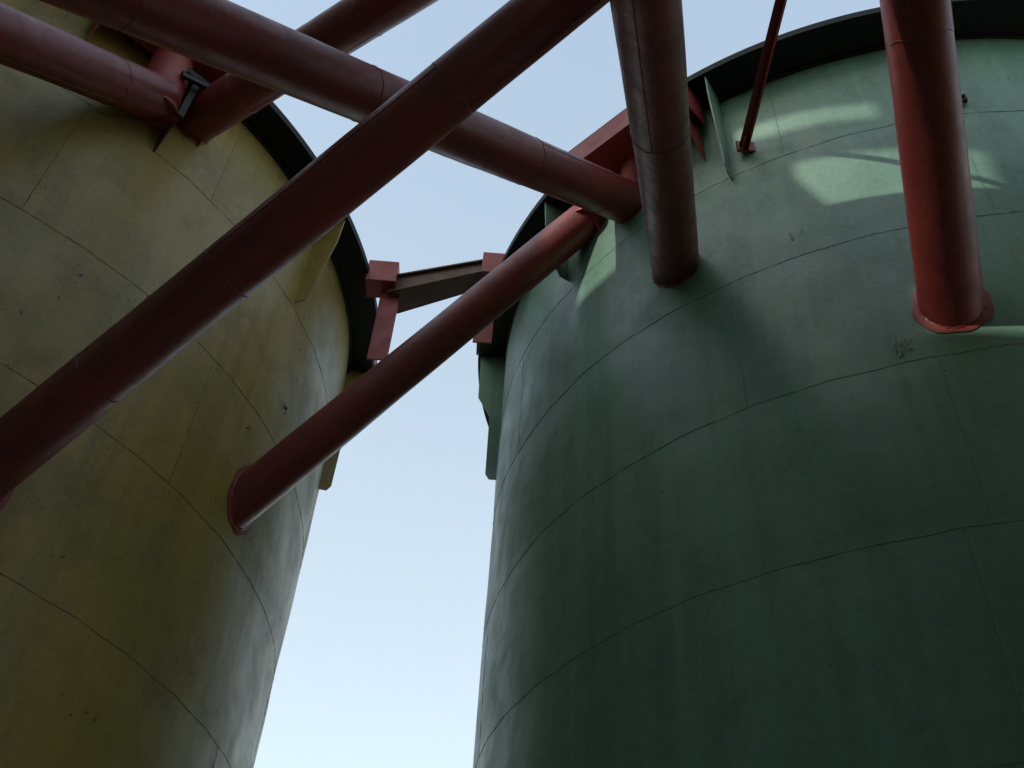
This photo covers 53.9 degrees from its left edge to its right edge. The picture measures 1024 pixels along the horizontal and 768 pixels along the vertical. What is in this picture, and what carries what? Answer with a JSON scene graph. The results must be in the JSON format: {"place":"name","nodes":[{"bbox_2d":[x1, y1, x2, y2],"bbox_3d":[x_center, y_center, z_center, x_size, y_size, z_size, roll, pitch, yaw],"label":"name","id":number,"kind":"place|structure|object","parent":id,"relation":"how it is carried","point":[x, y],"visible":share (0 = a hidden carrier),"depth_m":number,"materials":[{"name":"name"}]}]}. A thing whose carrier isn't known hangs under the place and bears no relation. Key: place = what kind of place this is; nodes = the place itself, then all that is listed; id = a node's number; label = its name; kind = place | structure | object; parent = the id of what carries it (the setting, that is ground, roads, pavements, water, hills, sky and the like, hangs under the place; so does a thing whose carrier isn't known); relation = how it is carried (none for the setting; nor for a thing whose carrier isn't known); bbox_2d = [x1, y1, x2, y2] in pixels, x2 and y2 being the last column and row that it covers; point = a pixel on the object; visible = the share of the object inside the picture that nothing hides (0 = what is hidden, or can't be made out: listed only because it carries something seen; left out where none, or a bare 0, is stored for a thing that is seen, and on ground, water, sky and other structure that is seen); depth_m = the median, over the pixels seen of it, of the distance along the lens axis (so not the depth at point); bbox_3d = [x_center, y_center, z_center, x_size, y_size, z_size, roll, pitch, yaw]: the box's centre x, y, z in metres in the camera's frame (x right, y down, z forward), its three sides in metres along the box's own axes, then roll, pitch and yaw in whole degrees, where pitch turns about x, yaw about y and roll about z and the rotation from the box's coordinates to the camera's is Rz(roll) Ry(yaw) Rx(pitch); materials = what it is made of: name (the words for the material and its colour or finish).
{"place":"outdoors","nodes":[
{"label":"outdoors","id":0,"kind":"place"},
{"bbox_2d":[229,0,879,767],"label":"sky","id":1,"kind":"structure","parent":0,"point":[379,664],"materials":[{"name":"blue"}]},
{"label":"ground","id":2,"kind":"structure","parent":0,"visible":0},
{"bbox_2d":[0,0,377,767],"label":"storage tank","id":3,"kind":"object","parent":2,"relation":"on","point":[146,596],"visible":0.78,"depth_m":11.39,"materials":[{"name":"yellow metal"}]},
{"bbox_2d":[0,2,178,121],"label":"steel pipe","id":4,"kind":"object","parent":3,"relation":"attached to","point":[36,48],"visible":1,"depth_m":11.38,"materials":[{"name":"red metal"}]},
{"bbox_2d":[85,23,226,146],"bbox_3d":[-4.546,-4.176,13.205,0.845,1.654,2.050,-33,-55,32],"label":"pipe bracket","id":5,"kind":"object","parent":3,"relation":"attached to","point":[171,65],"visible":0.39,"depth_m":13.08,"materials":[{"name":"red metal"}]},
{"bbox_2d":[153,66,210,151],"bbox_3d":[-4.218,-3.526,13.041,0.866,1.506,0.803,4,-44,0],"label":"brace gusset","id":6,"kind":"object","parent":3,"relation":"attached to","point":[195,79],"visible":0.67,"depth_m":13.10,"materials":[{"name":"black metal"}]},
{"bbox_2d":[0,0,609,510],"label":"steel pipe","id":7,"kind":"object","parent":3,"relation":"attached to","point":[296,216],"visible":1,"depth_m":8.79,"materials":[{"name":"red metal"}]},
{"bbox_2d":[176,0,437,144],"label":"steel pipe","id":8,"kind":"object","parent":3,"relation":"attached to","point":[224,103],"visible":0.66,"depth_m":12.51,"materials":[{"name":"red metal"}]},
{"bbox_2d":[365,260,399,366],"bbox_3d":[-2.174,-1.093,16.401,0.580,2.100,0.630,4,-44,0],"label":"beam bracket","id":9,"kind":"object","parent":3,"relation":"attached to","point":[381,277],"visible":0.84,"depth_m":16.52,"materials":[{"name":"red metal"}]},
{"bbox_2d":[473,0,1023,767],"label":"storage tank","id":10,"kind":"object","parent":2,"relation":"on","point":[759,486],"visible":0.89,"depth_m":10.10,"materials":[{"name":"green metal"}]},
{"bbox_2d":[39,0,641,223],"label":"steel pipe","id":11,"kind":"object","parent":10,"relation":"attached to","point":[230,37],"visible":0.88,"depth_m":9.76,"materials":[{"name":"red metal"}]},
{"bbox_2d":[228,205,602,534],"bbox_3d":[-1.228,-0.411,13.418,5.113,5.302,0.683,-9,-46,13],"label":"steel pipe","id":12,"kind":"object","parent":10,"relation":"attached to","point":[281,468],"visible":0.95,"depth_m":13.09,"materials":[{"name":"red metal"}]},
{"bbox_2d":[473,252,504,354],"bbox_3d":[-0.345,-1.270,16.364,0.460,1.600,0.920,4,-44,0],"label":"beam bracket","id":13,"kind":"object","parent":10,"relation":"attached to","point":[491,262],"visible":0.43,"depth_m":16.27,"materials":[{"name":"red metal"}]},
{"bbox_2d":[387,259,482,313],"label":"bridge beam","id":14,"kind":"structure","parent":13,"relation":"attached to","point":[417,288],"depth_m":16.59,"materials":[{"name":"metal"}]},
{"bbox_2d":[569,87,705,233],"bbox_3d":[1.610,-3.090,14.100,2.301,1.403,0.970,-32,-54,31],"label":"pipe bracket","id":15,"kind":"object","parent":10,"relation":"attached to","point":[608,145],"visible":0.23,"depth_m":14.15,"materials":[{"name":"red metal"}]},
{"bbox_2d":[610,0,699,287],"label":"steel pipe","id":16,"kind":"object","parent":10,"relation":"attached to","point":[650,39],"visible":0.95,"depth_m":9.38,"materials":[{"name":"red metal"}]},
{"bbox_2d":[736,0,786,154],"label":"tie rod","id":17,"kind":"object","parent":10,"relation":"attached to","point":[745,144],"visible":1,"depth_m":12.25,"materials":[{"name":"red paint"}]},
{"bbox_2d":[879,0,993,332],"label":"steel pipe","id":18,"kind":"object","parent":10,"relation":"attached to","point":[951,294],"visible":0.96,"depth_m":9.41,"materials":[{"name":"red metal"}]},
{"bbox_2d":[962,94,967,102],"bbox_3d":[5.415,-3.439,12.156,0.124,0.124,0.054,-4,-45,8],"label":"lifting lug","id":19,"kind":"object","parent":10,"relation":"attached to","point":[964,99],"visible":0.48,"depth_m":12.12,"materials":[{"name":"black metal"}]}
]}

